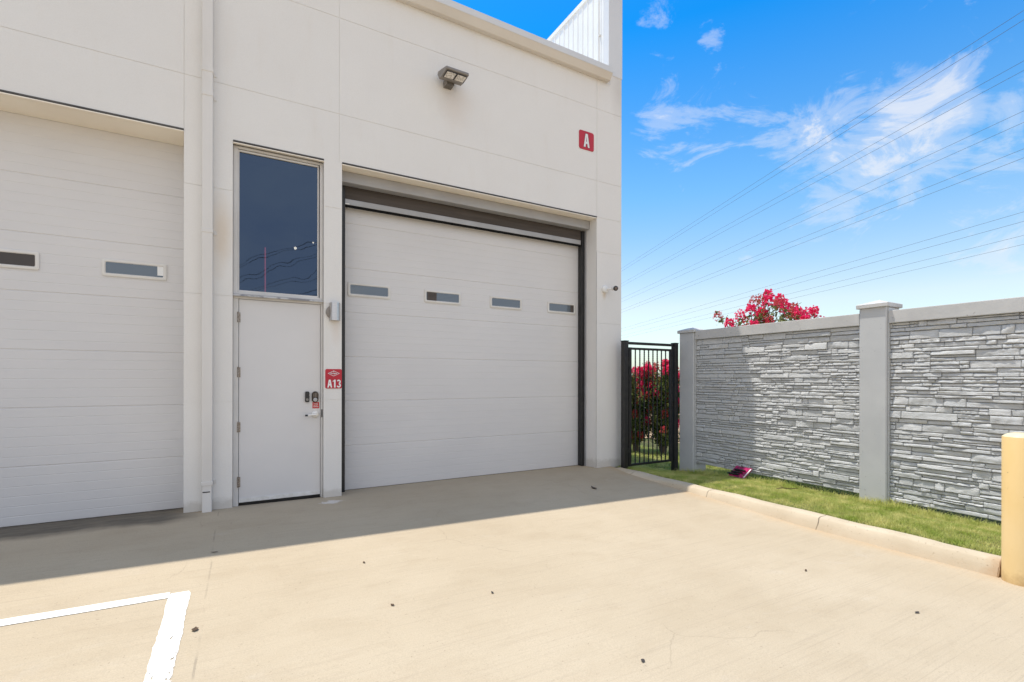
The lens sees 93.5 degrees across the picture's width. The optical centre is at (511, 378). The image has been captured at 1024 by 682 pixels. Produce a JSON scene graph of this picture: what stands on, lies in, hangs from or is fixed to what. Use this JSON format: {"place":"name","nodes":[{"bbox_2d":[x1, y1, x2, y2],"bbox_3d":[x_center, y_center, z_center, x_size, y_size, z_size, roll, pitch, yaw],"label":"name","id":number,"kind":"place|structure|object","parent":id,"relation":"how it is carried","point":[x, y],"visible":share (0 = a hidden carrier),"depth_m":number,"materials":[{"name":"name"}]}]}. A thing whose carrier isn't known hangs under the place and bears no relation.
{"place":"outdoors","nodes":[
{"label":"outdoors","id":0,"kind":"place"},
{"bbox_2d":[0,465,1023,681],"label":"parking lot","id":1,"kind":"structure","parent":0,"point":[616,575],"depth_m":3.51,"materials":[{"name":"concrete"}]},
{"bbox_2d":[0,592,169,625],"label":"road marking","id":2,"kind":"object","parent":1,"relation":"on","point":[39,616],"visible":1,"depth_m":3.12,"materials":[{"name":"white paint"}]},
{"bbox_2d":[144,591,189,681],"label":"road marking","id":3,"kind":"object","parent":1,"relation":"on","point":[173,619],"visible":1,"depth_m":2.82,"materials":[{"name":"white paint"}]},
{"bbox_2d":[617,467,1000,577],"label":"kerb","id":4,"kind":"structure","parent":1,"relation":"on","point":[959,557],"depth_m":4.97,"materials":[{"name":"concrete"}]},
{"bbox_2d":[1001,432,1023,586],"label":"bollard","id":5,"kind":"object","parent":1,"relation":"on","point":[1012,508],"visible":1,"depth_m":3.88,"materials":[{"name":"yellow metal"}]},
{"bbox_2d":[452,0,1023,375],"label":"sky","id":6,"kind":"structure","parent":0,"point":[718,96],"materials":[{"name":"blue"}]},
{"bbox_2d":[617,439,1000,555],"bbox_3d":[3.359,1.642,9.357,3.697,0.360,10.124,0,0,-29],"label":"grass","id":7,"kind":"structure","parent":0,"point":[756,484],"depth_m":5.84,"materials":[{"name":"green plant"}]},
{"bbox_2d":[632,361,658,451],"bbox_3d":[2.928,0.672,11.763,1.398,2.239,1.425,0,0,-29],"label":"crape myrtle","id":8,"kind":"object","parent":7,"relation":"on","point":[637,408],"visible":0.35,"depth_m":11.48,"materials":[{"name":"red plant"}]},
{"bbox_2d":[636,359,679,453],"bbox_3d":[3.599,0.665,11.430,1.279,2.262,1.235,0,0,-20],"label":"crape myrtle","id":9,"kind":"object","parent":7,"relation":"on","point":[659,404],"visible":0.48,"depth_m":11.23,"materials":[{"name":"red plant"}]},
{"bbox_2d":[727,466,751,478],"bbox_3d":[3.638,1.492,7.698,0.152,0.153,0.370,0,0,-22],"label":"discarded package","id":10,"kind":"object","parent":7,"relation":"on","point":[740,471],"visible":1,"depth_m":7.67},
{"bbox_2d":[713,289,824,327],"bbox_3d":[4.819,-0.018,8.943,1.737,3.432,1.881,0,0,-29],"label":"crape myrtle","id":11,"kind":"object","parent":7,"relation":"on","point":[790,311],"visible":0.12,"depth_m":8.83,"materials":[{"name":"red plant"}]},
{"bbox_2d":[621,61,1022,283],"bbox_3d":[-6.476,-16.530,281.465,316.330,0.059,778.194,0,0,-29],"label":"power line","id":12,"kind":"object","parent":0,"point":[858,152],"visible":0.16,"depth_m":33.76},
{"bbox_2d":[621,111,1022,298],"bbox_3d":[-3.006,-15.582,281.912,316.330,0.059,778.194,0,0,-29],"label":"power line","id":13,"kind":"object","parent":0,"point":[848,192],"visible":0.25,"depth_m":38.95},
{"bbox_2d":[621,158,1022,312],"bbox_3d":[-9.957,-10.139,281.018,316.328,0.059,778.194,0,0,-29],"label":"power line","id":14,"kind":"object","parent":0,"point":[858,221],"visible":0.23,"depth_m":29.89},
{"bbox_2d":[621,10,1023,268],"bbox_3d":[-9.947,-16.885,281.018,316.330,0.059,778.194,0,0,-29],"label":"power line","id":15,"kind":"object","parent":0,"point":[858,116],"visible":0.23,"depth_m":29.79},
{"bbox_2d":[621,221,1023,331],"bbox_3d":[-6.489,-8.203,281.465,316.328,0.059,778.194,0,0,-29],"label":"power line","id":16,"kind":"object","parent":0,"point":[855,267],"visible":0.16,"depth_m":34.28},
{"bbox_2d":[622,122,1023,301],"bbox_3d":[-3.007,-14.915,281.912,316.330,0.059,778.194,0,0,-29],"label":"power line","id":17,"kind":"object","parent":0,"point":[857,196],"visible":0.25,"depth_m":37.76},
{"bbox_2d":[625,212,1021,327],"bbox_3d":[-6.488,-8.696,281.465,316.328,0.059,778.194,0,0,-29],"label":"power line","id":18,"kind":"object","parent":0,"point":[859,259],"visible":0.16,"depth_m":33.60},
{"bbox_2d":[627,20,1022,267],"bbox_3d":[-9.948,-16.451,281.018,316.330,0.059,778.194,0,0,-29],"label":"power line","id":19,"kind":"object","parent":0,"point":[859,122],"visible":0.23,"depth_m":28.87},
{"bbox_2d":[629,244,1023,336],"bbox_3d":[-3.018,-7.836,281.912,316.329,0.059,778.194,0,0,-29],"label":"power line","id":20,"kind":"object","parent":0,"point":[864,281],"visible":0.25,"depth_m":36.56,"materials":[{"name":"black metal"}]},
{"bbox_2d":[630,70,1023,281],"bbox_3d":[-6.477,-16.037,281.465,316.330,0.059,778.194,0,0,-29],"label":"power line","id":21,"kind":"object","parent":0,"point":[859,158],"visible":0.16,"depth_m":33.76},
{"bbox_2d":[666,235,1023,324],"bbox_3d":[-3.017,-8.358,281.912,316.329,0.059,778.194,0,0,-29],"label":"power line","id":22,"kind":"object","parent":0,"point":[862,275],"visible":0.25,"depth_m":38.12,"materials":[{"name":"black metal"}]},
{"bbox_2d":[712,149,1022,273],"bbox_3d":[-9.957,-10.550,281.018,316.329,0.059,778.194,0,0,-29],"label":"power line","id":23,"kind":"object","parent":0,"point":[879,206],"visible":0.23,"depth_m":29.30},
{"label":"ground","id":24,"kind":"structure","parent":0,"visible":0},
{"bbox_2d":[0,0,621,527],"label":"warehouse","id":25,"kind":"structure","parent":24,"relation":"on","point":[170,236],"depth_m":5.91,"materials":[{"name":"paint"}]},
{"bbox_2d":[0,110,183,527],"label":"garage door","id":26,"kind":"structure","parent":25,"relation":"in","point":[92,220],"depth_m":5.28,"materials":[{"name":"paint"}]},
{"bbox_2d":[233,145,322,299],"bbox_3d":[-2.859,-1.865,5.925,0.987,1.742,0.108,0,0,-29],"label":"transom window","id":27,"kind":"structure","parent":25,"relation":"in","point":[278,218],"depth_m":5.89,"materials":[{"name":"glass"}]},
{"bbox_2d":[237,299,319,502],"bbox_3d":[-2.831,0.263,5.885,0.920,2.402,0.117,0,0,-29],"label":"entry door","id":28,"kind":"structure","parent":25,"relation":"in","point":[279,431],"depth_m":5.89,"materials":[{"name":"paint"}]},
{"bbox_2d":[305,391,308,401],"bbox_3d":[-2.566,0.229,6.033,0.050,0.134,0.030,0,0,-29],"label":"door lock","id":29,"kind":"object","parent":28,"relation":"attached to","point":[306,396],"visible":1,"depth_m":6.02,"materials":[{"name":"black metal"}]},
{"bbox_2d":[312,402,318,407],"bbox_3d":[-2.483,0.337,6.095,0.080,0.078,0.003,0,0,-29],"label":"door sticker","id":30,"kind":"object","parent":28,"relation":"attached to","point":[315,404],"depth_m":6.09,"materials":[{"name":"red plastic"}]},
{"bbox_2d":[326,302,339,320],"bbox_3d":[-2.252,-0.845,6.074,0.170,0.224,0.104,0,0,-29],"label":"wall sconce","id":31,"kind":"object","parent":25,"relation":"attached to","point":[333,311],"depth_m":6.05,"materials":[{"name":"silver metal"}]},
{"bbox_2d":[325,369,341,388],"bbox_3d":[-2.267,0.003,6.120,0.200,0.246,0.009,0,0,-29],"label":"unit sign","id":32,"kind":"object","parent":25,"relation":"attached to","point":[333,378],"visible":1,"depth_m":6.12,"materials":[{"name":"red plastic"}]},
{"bbox_2d":[438,66,468,89],"bbox_3d":[-0.831,-4.214,6.708,0.330,0.162,0.393,0,0,-29],"label":"wall flood light","id":33,"kind":"object","parent":25,"relation":"attached to","point":[450,76],"visible":1,"depth_m":6.62,"materials":[{"name":"grey metal"}]},
{"bbox_2d":[344,185,577,489],"bbox_3d":[-0.567,-0.576,7.600,4.115,4.270,0.067,0,0,-29],"label":"garage door","id":34,"kind":"structure","parent":25,"relation":"in","point":[461,343],"depth_m":7.40,"materials":[{"name":"paint"}]},
{"bbox_2d":[342,171,589,491],"bbox_3d":[-0.518,-0.603,7.461,4.159,4.277,0.240,0,0,-29],"label":"door frame","id":35,"kind":"object","parent":25,"relation":"attached to","point":[395,200],"visible":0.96,"depth_m":7.31,"materials":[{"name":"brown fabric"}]},
{"bbox_2d":[579,130,593,151],"bbox_3d":[1.254,-4.003,8.106,0.312,0.312,0.009,0,0,-29],"label":"building sign","id":36,"kind":"object","parent":25,"relation":"attached to","point":[586,140],"visible":1,"depth_m":8.10,"materials":[{"name":"red plastic"}]},
{"bbox_2d":[602,286,617,292],"bbox_3d":[1.689,-1.538,8.252,0.279,0.123,0.146,0,0,32],"label":"security camera","id":37,"kind":"object","parent":25,"relation":"attached to","point":[605,289],"visible":1,"depth_m":8.25,"materials":[{"name":"white plastic"}]},
{"bbox_2d":[677,296,1023,520],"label":"stone wall","id":38,"kind":"structure","parent":24,"relation":"on","point":[918,406],"depth_m":6.18,"materials":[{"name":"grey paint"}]},
{"bbox_2d":[621,340,678,470],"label":"metal gate","id":39,"kind":"structure","parent":38,"relation":"attached to","point":[626,406],"depth_m":8.57,"materials":[{"name":"black metal"}]}
]}

